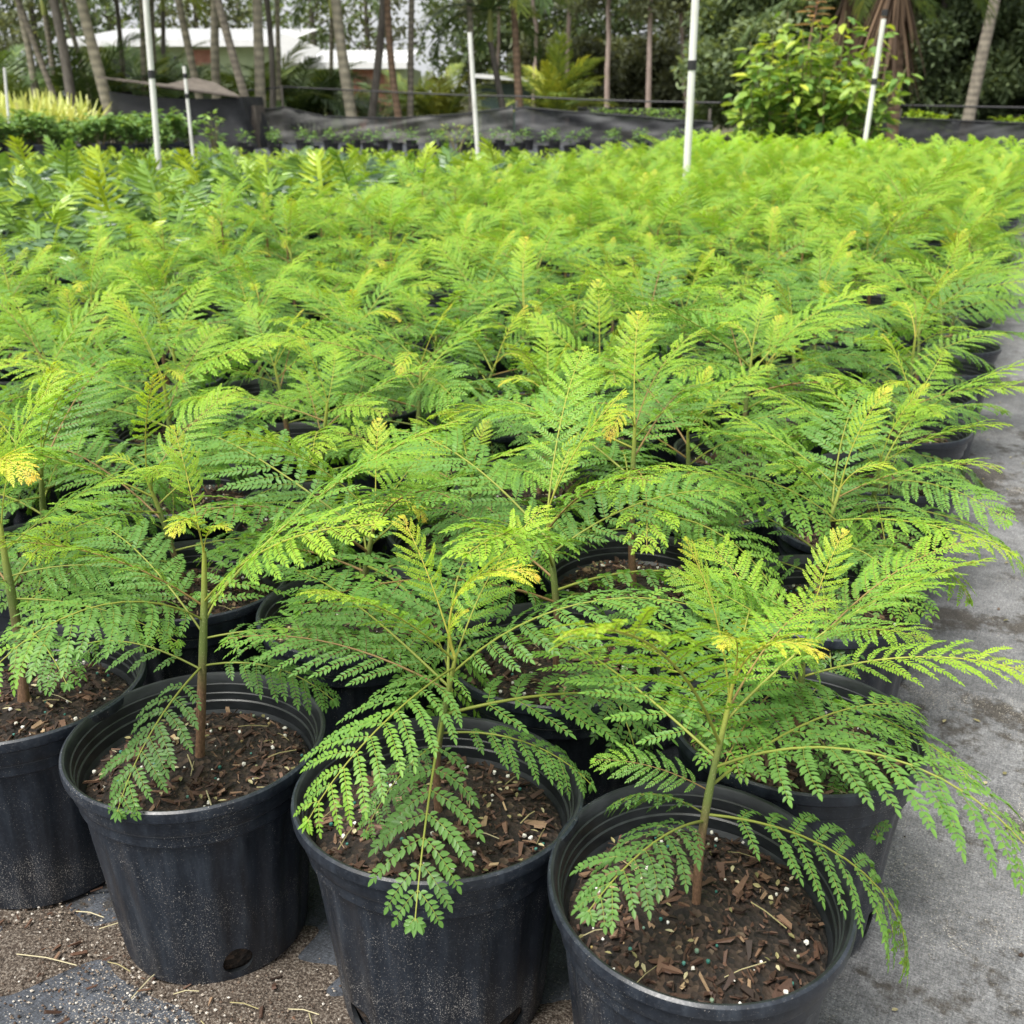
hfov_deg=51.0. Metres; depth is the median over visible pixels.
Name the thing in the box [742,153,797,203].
potted seedling
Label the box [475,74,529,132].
shed
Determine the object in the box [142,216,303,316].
potted seedling
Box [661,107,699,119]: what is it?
leafy plant
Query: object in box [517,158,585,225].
potted seedling
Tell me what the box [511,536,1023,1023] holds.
potted seedling
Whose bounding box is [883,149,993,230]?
potted seedling
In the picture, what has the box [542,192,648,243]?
potted seedling
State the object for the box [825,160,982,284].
potted seedling
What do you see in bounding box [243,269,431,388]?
potted seedling
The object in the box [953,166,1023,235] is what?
potted seedling
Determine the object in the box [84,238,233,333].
potted seedling
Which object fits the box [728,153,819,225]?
potted seedling
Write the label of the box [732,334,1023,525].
potted seedling
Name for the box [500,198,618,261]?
potted seedling
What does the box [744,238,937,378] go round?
potted seedling
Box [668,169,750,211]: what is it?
potted seedling
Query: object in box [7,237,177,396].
potted seedling
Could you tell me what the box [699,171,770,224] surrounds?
potted seedling
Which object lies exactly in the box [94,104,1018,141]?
ground
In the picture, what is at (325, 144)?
potted sprig
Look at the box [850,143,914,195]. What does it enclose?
potted seedling
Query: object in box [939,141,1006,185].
potted seedling
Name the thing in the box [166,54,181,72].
window
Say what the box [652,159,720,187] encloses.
potted seedling
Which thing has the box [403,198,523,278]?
potted seedling
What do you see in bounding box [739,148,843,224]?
potted seedling
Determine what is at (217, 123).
leafy plant
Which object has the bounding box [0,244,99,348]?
potted seedling
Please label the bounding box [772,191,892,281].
potted seedling
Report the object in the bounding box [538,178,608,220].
potted seedling
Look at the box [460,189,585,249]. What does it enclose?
potted seedling
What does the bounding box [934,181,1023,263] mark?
potted seedling
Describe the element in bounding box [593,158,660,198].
potted seedling
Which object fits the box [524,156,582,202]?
potted seedling
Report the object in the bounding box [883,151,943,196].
potted seedling
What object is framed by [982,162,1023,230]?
potted seedling
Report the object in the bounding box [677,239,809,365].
potted seedling
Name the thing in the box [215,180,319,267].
potted seedling
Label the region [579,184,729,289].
potted seedling
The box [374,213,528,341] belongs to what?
potted seedling
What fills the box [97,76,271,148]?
tarp covered stack
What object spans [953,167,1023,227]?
potted seedling
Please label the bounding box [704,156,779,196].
potted seedling
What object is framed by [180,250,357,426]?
potted seedling
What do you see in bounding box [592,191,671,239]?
potted seedling
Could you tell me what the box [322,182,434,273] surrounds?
potted seedling
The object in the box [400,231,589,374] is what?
potted seedling
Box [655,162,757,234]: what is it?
potted seedling
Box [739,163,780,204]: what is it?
potted seedling
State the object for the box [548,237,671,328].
potted seedling
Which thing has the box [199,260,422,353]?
potted seedling
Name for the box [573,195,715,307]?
potted seedling
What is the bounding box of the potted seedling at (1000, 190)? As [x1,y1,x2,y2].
[944,169,1023,255]
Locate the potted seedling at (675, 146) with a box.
[639,135,698,173]
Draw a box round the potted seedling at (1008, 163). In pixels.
[972,154,1023,227]
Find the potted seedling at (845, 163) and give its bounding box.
[828,154,912,201]
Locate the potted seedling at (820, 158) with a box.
[780,151,848,215]
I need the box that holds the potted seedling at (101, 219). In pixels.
[53,201,173,302]
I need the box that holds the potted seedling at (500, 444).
[348,305,626,461]
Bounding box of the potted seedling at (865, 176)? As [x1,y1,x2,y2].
[811,165,888,216]
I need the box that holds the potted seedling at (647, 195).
[551,167,672,277]
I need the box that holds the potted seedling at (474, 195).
[432,164,531,247]
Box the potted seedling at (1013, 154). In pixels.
[982,151,1023,193]
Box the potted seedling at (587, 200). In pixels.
[525,187,668,274]
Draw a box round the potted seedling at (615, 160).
[595,147,639,191]
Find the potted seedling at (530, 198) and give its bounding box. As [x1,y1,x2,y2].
[485,177,559,229]
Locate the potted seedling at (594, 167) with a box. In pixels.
[578,153,617,179]
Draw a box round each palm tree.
[14,0,87,102]
[15,0,58,104]
[31,0,99,135]
[38,0,114,89]
[49,0,78,142]
[75,0,114,142]
[114,0,126,91]
[126,0,208,82]
[139,0,202,95]
[150,0,157,96]
[175,0,203,98]
[211,0,220,98]
[214,0,248,96]
[252,0,265,107]
[264,0,275,107]
[265,0,379,115]
[275,0,280,105]
[331,0,361,143]
[368,0,384,116]
[384,0,401,116]
[407,0,413,116]
[416,0,577,107]
[438,0,583,106]
[466,0,496,111]
[733,0,957,147]
[795,0,997,152]
[962,0,1000,120]
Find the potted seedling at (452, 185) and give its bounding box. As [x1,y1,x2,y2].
[412,157,506,232]
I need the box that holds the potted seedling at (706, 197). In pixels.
[637,175,778,271]
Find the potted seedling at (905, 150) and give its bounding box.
[868,143,923,169]
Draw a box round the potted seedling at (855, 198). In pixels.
[804,179,903,242]
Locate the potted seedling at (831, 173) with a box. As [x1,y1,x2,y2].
[812,159,860,201]
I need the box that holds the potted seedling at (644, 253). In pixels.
[579,232,709,353]
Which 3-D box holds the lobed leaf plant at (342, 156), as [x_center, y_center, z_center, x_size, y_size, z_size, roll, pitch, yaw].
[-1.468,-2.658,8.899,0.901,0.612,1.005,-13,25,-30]
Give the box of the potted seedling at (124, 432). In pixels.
[24,277,308,470]
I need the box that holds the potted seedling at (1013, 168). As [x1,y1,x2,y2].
[979,149,1023,210]
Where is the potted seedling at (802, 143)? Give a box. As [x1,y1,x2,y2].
[774,138,831,180]
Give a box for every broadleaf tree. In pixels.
[0,0,49,82]
[0,0,130,80]
[32,0,185,76]
[138,0,252,28]
[165,0,316,36]
[240,0,376,49]
[301,0,432,77]
[402,0,539,100]
[440,0,599,99]
[500,0,657,60]
[554,0,679,43]
[571,0,688,42]
[652,5,699,46]
[670,0,866,136]
[678,0,865,108]
[855,2,881,135]
[860,0,1023,132]
[938,0,1023,121]
[942,0,1023,121]
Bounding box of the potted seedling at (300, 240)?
[266,180,368,258]
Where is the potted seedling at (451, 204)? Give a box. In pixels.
[405,180,465,229]
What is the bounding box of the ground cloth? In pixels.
[0,142,1023,1023]
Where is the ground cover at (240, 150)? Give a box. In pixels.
[2,146,677,182]
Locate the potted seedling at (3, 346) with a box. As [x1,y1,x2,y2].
[0,315,78,470]
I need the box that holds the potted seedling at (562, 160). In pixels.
[513,149,578,213]
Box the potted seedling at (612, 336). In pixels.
[442,279,726,531]
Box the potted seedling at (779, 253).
[716,218,849,324]
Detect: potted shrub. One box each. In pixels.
[0,113,16,143]
[0,116,29,162]
[0,118,18,162]
[9,109,48,158]
[16,109,67,158]
[16,124,34,158]
[47,120,60,158]
[49,114,75,153]
[52,122,89,155]
[71,120,93,160]
[75,118,103,152]
[81,113,118,163]
[100,115,119,160]
[102,111,132,161]
[103,114,145,157]
[121,111,153,159]
[124,116,150,156]
[137,121,174,160]
[148,107,187,157]
[177,120,201,158]
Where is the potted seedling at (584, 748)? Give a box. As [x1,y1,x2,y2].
[287,346,818,805]
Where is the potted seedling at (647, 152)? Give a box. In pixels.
[610,142,670,191]
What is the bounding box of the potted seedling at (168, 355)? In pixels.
[75,245,237,365]
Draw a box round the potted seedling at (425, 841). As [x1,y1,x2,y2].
[215,505,743,1023]
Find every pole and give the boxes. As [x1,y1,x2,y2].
[3,67,11,144]
[143,0,161,171]
[182,66,194,162]
[467,32,479,158]
[682,0,698,207]
[860,9,887,159]
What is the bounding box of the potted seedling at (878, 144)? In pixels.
[871,142,935,168]
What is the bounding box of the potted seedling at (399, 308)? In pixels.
[308,235,420,334]
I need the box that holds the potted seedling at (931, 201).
[880,170,987,238]
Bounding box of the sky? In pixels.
[0,0,678,95]
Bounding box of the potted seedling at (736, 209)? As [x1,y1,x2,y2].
[694,173,782,251]
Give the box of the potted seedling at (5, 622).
[0,361,268,656]
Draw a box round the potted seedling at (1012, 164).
[997,149,1023,208]
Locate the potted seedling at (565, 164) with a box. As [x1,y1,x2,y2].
[537,149,596,192]
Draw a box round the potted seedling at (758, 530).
[526,351,830,654]
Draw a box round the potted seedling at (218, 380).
[51,257,277,409]
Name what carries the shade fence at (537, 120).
on the ground cloth
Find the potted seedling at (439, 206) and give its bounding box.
[405,185,483,252]
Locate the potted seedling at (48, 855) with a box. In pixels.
[0,369,189,908]
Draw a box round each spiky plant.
[0,91,51,144]
[0,94,20,142]
[3,90,59,144]
[15,88,60,111]
[16,88,76,142]
[17,89,78,142]
[29,91,101,140]
[31,91,87,144]
[58,91,111,145]
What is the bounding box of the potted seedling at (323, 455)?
[177,336,451,580]
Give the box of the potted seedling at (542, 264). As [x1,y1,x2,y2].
[453,199,597,274]
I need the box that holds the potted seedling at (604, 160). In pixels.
[571,145,640,200]
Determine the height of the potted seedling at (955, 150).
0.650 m
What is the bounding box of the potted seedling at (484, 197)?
[447,182,554,256]
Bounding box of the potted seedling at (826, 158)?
[787,147,840,170]
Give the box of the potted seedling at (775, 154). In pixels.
[750,147,803,192]
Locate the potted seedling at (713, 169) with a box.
[696,162,769,186]
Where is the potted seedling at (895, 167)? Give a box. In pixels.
[866,153,933,205]
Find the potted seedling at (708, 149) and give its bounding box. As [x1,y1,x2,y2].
[683,144,751,185]
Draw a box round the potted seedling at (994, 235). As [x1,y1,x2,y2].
[912,206,1023,298]
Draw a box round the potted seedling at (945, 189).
[898,168,976,223]
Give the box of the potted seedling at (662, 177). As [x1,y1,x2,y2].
[602,168,678,215]
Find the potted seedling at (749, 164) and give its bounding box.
[710,156,787,178]
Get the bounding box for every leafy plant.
[198,109,228,154]
[435,123,479,154]
[588,108,609,112]
[608,109,628,114]
[631,108,659,116]
[648,108,677,118]
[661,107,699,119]
[680,109,705,120]
[877,109,918,126]
[907,109,939,118]
[924,113,948,118]
[993,115,1023,121]
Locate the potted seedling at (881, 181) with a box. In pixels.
[831,170,916,235]
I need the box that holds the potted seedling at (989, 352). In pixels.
[858,233,1023,364]
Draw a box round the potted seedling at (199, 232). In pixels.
[157,185,283,276]
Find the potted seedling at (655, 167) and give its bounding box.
[636,157,681,193]
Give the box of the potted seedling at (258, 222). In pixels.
[225,187,347,300]
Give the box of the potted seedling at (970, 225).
[876,187,1023,339]
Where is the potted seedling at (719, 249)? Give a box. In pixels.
[671,184,784,252]
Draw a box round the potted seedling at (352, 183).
[293,171,391,250]
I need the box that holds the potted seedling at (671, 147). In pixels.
[668,146,712,182]
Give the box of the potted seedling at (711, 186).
[628,182,728,239]
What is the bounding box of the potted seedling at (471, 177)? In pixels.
[427,157,502,221]
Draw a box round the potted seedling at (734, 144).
[729,141,778,184]
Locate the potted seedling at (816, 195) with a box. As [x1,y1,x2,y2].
[777,177,861,231]
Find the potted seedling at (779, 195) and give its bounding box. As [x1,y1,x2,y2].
[727,171,834,263]
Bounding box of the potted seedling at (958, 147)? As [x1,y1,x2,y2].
[944,140,987,181]
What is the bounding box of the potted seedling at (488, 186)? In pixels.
[455,164,519,217]
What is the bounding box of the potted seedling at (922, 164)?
[901,154,951,193]
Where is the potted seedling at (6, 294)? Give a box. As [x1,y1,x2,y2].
[0,289,12,304]
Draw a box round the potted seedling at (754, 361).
[641,255,803,429]
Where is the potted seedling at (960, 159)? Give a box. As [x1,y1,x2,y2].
[930,149,984,197]
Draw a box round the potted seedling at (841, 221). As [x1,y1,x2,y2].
[759,210,877,291]
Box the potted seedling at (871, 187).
[834,174,907,222]
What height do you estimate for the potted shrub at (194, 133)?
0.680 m
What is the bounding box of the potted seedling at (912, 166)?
[872,158,934,180]
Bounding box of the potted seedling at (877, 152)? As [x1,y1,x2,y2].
[833,145,906,188]
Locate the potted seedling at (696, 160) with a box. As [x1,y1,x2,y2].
[664,152,737,188]
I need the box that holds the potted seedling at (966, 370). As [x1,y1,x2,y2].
[847,228,1023,463]
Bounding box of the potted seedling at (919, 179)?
[854,164,964,273]
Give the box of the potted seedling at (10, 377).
[0,239,90,400]
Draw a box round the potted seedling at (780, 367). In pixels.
[690,268,892,452]
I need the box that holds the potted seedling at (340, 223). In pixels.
[282,189,397,288]
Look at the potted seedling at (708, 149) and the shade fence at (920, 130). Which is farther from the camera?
the shade fence at (920, 130)
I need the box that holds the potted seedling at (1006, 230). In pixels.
[940,181,1023,255]
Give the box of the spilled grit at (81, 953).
[0,886,340,1023]
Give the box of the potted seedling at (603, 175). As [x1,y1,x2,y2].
[567,170,640,226]
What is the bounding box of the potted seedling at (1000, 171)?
[980,154,1023,201]
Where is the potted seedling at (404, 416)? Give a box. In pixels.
[245,258,497,483]
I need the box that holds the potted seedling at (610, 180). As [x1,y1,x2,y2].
[576,166,647,208]
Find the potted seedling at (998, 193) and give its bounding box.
[927,171,1023,246]
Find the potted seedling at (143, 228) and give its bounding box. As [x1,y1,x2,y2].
[89,192,232,308]
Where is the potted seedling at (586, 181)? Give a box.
[512,174,628,233]
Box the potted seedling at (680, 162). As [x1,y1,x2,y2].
[648,144,705,190]
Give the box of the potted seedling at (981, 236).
[909,197,1023,307]
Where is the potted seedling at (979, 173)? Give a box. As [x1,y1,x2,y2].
[928,151,994,188]
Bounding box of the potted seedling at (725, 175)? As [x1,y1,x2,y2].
[706,165,752,184]
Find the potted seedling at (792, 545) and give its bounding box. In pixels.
[748,374,1023,682]
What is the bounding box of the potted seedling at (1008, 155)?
[998,147,1023,173]
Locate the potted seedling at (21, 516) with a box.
[0,281,183,524]
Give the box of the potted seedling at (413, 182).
[374,155,481,243]
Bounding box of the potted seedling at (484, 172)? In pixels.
[444,162,532,228]
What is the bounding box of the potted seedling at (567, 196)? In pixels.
[532,182,640,255]
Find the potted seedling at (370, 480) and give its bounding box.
[255,299,581,566]
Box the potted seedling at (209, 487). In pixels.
[0,291,298,546]
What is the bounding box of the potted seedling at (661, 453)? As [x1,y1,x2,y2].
[523,252,770,474]
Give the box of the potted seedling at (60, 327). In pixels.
[1,289,158,442]
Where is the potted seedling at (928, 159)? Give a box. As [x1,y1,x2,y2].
[903,146,956,188]
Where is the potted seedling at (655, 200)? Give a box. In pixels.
[625,181,690,224]
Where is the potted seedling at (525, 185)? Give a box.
[492,164,562,219]
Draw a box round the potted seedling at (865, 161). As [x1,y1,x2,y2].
[829,146,883,173]
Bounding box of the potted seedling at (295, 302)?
[205,198,372,325]
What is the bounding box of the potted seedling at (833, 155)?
[804,144,851,172]
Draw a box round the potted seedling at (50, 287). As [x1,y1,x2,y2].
[0,220,125,317]
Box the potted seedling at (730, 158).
[704,150,756,172]
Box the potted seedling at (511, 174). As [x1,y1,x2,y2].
[472,151,544,209]
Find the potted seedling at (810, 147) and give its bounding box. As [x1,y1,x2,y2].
[776,138,840,184]
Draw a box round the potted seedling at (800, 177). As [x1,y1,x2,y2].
[759,158,830,210]
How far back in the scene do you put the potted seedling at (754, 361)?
3.32 m
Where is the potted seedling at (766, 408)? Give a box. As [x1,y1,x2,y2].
[672,300,910,499]
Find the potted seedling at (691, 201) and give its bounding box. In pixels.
[602,172,746,281]
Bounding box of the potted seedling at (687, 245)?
[595,228,757,334]
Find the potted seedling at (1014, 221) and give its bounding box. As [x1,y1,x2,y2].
[948,154,1023,234]
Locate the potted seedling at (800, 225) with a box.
[748,184,853,245]
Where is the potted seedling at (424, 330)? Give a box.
[317,274,564,427]
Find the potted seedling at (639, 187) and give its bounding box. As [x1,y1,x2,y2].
[585,163,701,256]
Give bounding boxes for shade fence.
[238,85,518,144]
[515,96,720,147]
[578,107,702,120]
[880,104,1023,150]
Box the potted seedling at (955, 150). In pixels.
[946,148,986,193]
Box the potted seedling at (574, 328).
[493,265,651,388]
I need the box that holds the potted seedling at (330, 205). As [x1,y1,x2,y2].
[270,185,361,273]
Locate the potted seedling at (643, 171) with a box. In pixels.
[608,162,667,190]
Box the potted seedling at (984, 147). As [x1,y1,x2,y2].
[903,143,997,210]
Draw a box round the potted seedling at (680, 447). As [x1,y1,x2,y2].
[592,281,910,558]
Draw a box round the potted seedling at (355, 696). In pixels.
[167,418,605,752]
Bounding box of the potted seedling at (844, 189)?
[803,172,885,219]
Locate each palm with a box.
[0,30,194,116]
[0,44,58,93]
[0,57,129,108]
[0,70,114,120]
[38,37,181,98]
[68,34,207,98]
[107,36,267,98]
[116,74,208,98]
[173,71,305,107]
[177,35,343,108]
[220,54,371,115]
[232,61,384,116]
[291,69,389,116]
[339,82,431,116]
[364,69,489,116]
[376,62,496,116]
[484,31,619,111]
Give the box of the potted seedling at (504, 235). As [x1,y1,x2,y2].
[433,209,563,285]
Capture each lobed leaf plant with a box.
[0,135,69,173]
[0,148,40,178]
[0,163,46,188]
[0,165,56,191]
[0,182,52,234]
[0,187,81,310]
[0,187,133,280]
[0,202,149,297]
[0,205,71,273]
[0,237,91,303]
[1,157,12,167]
[1,175,117,286]
[4,149,112,181]
[8,149,128,276]
[8,162,61,192]
[8,176,95,213]
[9,138,113,192]
[22,169,102,213]
[22,173,59,212]
[25,159,110,181]
[32,169,187,258]
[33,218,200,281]
[35,174,161,209]
[41,135,95,172]
[51,144,176,209]
[51,193,187,238]
[56,155,126,181]
[59,170,133,192]
[63,147,118,176]
[74,155,219,229]
[74,168,134,192]
[80,184,259,273]
[88,159,223,263]
[89,138,169,177]
[105,146,195,209]
[109,160,172,186]
[111,172,200,217]
[115,159,177,185]
[134,149,223,178]
[139,155,254,219]
[139,185,279,236]
[140,185,290,263]
[153,169,245,218]
[155,167,238,208]
[163,148,230,190]
[169,141,238,173]
[192,167,326,239]
[194,144,242,173]
[205,158,258,177]
[207,156,287,177]
[209,158,287,188]
[216,141,312,219]
[222,165,350,252]
[243,176,317,209]
[248,145,322,170]
[252,153,303,189]
[255,149,389,239]
[260,151,313,171]
[265,174,334,231]
[266,156,373,188]
[272,147,331,180]
[278,153,377,177]
[300,147,394,223]
[305,157,402,196]
[317,143,421,207]
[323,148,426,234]
[344,148,425,178]
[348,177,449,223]
[367,152,418,187]
[384,161,466,206]
[386,141,438,171]
[404,172,480,219]
[410,142,448,174]
[411,146,501,186]
[418,159,507,208]
[419,152,513,203]
[462,136,538,197]
[464,157,521,189]
[484,150,515,188]
[500,147,562,194]
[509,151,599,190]
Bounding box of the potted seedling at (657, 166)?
[601,156,701,210]
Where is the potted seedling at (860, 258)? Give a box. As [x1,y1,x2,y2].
[784,213,946,375]
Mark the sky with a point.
(401, 14)
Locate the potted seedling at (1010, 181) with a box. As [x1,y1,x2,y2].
[966,165,1023,217]
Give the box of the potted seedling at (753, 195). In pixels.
[686,177,824,277]
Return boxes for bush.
[479,31,564,107]
[541,32,637,107]
[546,38,575,91]
[581,34,633,106]
[614,33,683,108]
[651,36,737,123]
[652,37,679,78]
[720,0,923,159]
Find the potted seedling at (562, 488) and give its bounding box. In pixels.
[425,332,676,538]
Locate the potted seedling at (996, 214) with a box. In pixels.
[934,185,1023,273]
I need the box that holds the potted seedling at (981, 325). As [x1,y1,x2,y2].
[857,211,1023,339]
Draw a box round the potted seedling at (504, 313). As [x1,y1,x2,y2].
[421,228,561,320]
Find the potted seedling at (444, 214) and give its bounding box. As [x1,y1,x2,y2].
[365,203,497,291]
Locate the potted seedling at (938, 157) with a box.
[904,145,983,224]
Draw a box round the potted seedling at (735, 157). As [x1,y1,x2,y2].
[715,150,763,178]
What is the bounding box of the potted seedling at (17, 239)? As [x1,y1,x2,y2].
[0,234,47,314]
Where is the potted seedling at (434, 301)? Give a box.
[337,238,494,328]
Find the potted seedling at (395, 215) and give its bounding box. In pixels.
[311,185,458,291]
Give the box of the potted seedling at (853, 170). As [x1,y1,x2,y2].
[776,161,874,222]
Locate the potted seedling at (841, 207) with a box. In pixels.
[803,180,896,254]
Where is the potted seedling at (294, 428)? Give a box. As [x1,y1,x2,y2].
[144,301,391,488]
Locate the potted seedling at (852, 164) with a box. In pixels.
[815,159,890,197]
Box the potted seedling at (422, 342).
[316,233,473,363]
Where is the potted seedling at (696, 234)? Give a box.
[658,206,780,304]
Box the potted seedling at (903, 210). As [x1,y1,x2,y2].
[820,193,956,283]
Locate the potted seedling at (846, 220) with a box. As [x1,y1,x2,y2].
[793,194,892,258]
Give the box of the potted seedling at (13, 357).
[0,308,97,422]
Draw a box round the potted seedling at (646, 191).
[594,169,700,230]
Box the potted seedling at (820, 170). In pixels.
[786,154,848,205]
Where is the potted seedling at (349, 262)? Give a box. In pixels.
[283,230,425,307]
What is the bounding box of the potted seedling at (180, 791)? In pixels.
[0,417,472,984]
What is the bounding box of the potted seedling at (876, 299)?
[790,197,935,352]
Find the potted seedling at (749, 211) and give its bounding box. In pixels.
[665,201,814,288]
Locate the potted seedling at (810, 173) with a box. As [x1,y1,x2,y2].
[751,164,851,238]
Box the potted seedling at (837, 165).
[806,155,855,195]
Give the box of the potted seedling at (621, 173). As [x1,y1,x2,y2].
[576,167,655,224]
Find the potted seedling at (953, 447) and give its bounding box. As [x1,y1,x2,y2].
[794,270,1007,469]
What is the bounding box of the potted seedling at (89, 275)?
[5,249,162,353]
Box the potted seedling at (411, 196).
[342,181,433,247]
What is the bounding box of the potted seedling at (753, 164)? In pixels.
[731,158,796,177]
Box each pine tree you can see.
[451,0,501,68]
[531,0,538,106]
[553,0,681,107]
[565,8,570,76]
[602,0,651,107]
[653,0,690,108]
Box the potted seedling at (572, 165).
[532,148,602,205]
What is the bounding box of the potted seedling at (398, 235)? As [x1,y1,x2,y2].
[352,181,437,241]
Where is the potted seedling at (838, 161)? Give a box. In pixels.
[819,146,867,193]
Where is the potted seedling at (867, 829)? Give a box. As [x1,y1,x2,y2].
[596,527,1023,954]
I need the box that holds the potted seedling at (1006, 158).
[991,146,1023,187]
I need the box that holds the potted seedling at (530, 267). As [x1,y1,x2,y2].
[408,236,637,414]
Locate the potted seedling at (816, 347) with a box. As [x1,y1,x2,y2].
[737,230,906,452]
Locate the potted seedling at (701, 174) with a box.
[640,163,741,235]
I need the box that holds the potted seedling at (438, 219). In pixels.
[363,187,464,268]
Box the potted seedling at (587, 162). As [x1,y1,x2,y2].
[550,148,623,202]
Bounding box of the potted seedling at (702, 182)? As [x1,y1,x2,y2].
[652,168,736,210]
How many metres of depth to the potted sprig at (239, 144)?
21.68 m
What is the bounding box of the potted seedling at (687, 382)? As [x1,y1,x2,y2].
[595,248,787,433]
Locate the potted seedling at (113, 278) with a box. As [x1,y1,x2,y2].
[19,224,214,327]
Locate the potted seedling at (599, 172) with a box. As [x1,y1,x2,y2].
[552,162,635,212]
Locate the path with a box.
[817,214,1023,1023]
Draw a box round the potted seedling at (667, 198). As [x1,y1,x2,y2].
[605,175,705,251]
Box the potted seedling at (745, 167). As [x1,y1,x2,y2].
[715,147,773,215]
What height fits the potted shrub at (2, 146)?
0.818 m
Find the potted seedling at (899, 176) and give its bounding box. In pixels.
[866,158,979,255]
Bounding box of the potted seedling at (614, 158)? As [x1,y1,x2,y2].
[595,144,641,185]
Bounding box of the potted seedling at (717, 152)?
[669,148,737,195]
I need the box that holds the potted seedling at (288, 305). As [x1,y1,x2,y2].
[155,219,324,344]
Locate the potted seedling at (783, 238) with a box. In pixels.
[721,197,869,304]
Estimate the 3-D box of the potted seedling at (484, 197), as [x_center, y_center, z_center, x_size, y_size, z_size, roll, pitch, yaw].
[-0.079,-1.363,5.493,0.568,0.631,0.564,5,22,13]
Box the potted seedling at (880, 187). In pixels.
[849,172,923,217]
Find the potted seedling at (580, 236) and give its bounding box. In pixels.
[512,206,637,289]
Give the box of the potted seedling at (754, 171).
[709,157,784,212]
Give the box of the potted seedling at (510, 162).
[481,154,555,205]
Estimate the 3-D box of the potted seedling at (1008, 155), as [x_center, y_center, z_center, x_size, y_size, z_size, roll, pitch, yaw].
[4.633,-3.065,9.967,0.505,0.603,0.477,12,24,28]
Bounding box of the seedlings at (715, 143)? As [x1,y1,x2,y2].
[618,129,1023,182]
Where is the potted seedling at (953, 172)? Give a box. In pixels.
[908,159,987,213]
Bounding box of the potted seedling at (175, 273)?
[82,217,230,286]
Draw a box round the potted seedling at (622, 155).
[592,141,648,197]
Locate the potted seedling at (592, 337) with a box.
[533,232,698,356]
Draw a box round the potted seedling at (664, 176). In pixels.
[633,164,728,218]
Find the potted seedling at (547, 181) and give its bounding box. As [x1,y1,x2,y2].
[503,179,600,239]
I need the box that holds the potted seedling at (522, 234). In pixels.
[449,213,601,304]
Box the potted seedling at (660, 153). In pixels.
[626,140,682,176]
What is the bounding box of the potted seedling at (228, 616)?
[0,373,354,685]
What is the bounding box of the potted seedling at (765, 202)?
[721,173,812,230]
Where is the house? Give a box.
[67,28,421,115]
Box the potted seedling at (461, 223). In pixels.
[396,202,532,299]
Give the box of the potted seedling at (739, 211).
[706,200,828,265]
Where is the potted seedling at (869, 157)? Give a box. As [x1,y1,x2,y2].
[836,154,902,204]
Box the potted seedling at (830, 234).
[690,206,837,321]
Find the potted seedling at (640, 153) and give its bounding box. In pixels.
[618,138,670,175]
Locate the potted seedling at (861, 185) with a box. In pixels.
[816,172,972,300]
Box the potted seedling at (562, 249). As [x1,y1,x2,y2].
[442,213,623,350]
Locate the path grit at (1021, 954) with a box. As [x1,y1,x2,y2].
[888,343,1023,1010]
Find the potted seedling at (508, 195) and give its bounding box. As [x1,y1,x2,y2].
[451,175,550,243]
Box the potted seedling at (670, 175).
[630,166,698,186]
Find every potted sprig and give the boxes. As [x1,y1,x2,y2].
[208,131,224,154]
[234,129,248,153]
[238,131,254,156]
[264,127,279,149]
[265,131,281,156]
[267,129,282,144]
[292,127,306,150]
[298,129,310,153]
[305,131,319,150]
[321,127,333,149]
[324,129,338,151]
[339,131,353,156]
[349,127,361,148]
[359,129,373,152]
[368,131,381,156]
[375,127,387,149]
[390,129,402,152]
[403,127,417,144]
[403,131,421,156]
[424,129,437,152]
[433,131,449,153]
[438,127,448,146]
[455,129,468,152]
[463,127,474,149]
[468,131,482,154]
[486,129,498,153]
[494,127,507,149]
[502,131,518,153]
[513,129,526,151]
[523,127,533,149]
[536,131,550,156]
[548,129,560,153]
[549,127,559,141]
[562,131,577,154]
[575,129,588,152]
[578,127,591,149]
[601,131,616,155]
[608,129,621,150]
[611,127,622,145]
[632,127,644,144]
[632,131,646,153]
[637,129,649,149]
[660,131,676,156]
[668,127,681,140]
[670,129,682,153]
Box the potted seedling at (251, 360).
[163,265,339,383]
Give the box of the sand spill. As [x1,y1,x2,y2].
[0,902,572,1023]
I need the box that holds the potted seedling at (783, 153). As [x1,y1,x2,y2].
[750,145,817,188]
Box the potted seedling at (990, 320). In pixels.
[890,227,1023,339]
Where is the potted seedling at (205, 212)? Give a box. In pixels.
[151,173,276,294]
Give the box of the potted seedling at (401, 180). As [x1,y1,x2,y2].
[356,162,446,234]
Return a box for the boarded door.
[353,70,390,114]
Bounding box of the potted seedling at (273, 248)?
[189,182,338,279]
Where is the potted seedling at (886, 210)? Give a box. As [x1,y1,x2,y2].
[841,183,919,229]
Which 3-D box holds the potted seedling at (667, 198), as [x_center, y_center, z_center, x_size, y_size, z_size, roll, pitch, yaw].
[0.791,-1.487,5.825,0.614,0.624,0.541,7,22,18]
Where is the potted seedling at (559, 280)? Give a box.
[514,217,627,329]
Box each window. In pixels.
[109,56,135,79]
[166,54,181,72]
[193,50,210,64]
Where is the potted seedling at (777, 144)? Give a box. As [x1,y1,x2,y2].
[767,140,824,189]
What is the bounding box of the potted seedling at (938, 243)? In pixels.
[867,168,988,273]
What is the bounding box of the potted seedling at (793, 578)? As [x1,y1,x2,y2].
[650,386,1019,699]
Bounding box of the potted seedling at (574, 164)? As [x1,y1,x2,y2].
[537,151,611,194]
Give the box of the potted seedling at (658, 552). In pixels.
[426,310,857,750]
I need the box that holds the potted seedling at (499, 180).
[456,156,556,222]
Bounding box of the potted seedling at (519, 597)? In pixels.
[301,409,610,697]
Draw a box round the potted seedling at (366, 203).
[304,184,400,260]
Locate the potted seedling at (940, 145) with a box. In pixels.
[913,139,997,201]
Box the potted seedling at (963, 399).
[850,269,1004,421]
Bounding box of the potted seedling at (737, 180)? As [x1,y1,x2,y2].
[691,159,802,245]
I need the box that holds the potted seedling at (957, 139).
[954,137,1007,184]
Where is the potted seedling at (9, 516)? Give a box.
[0,388,65,527]

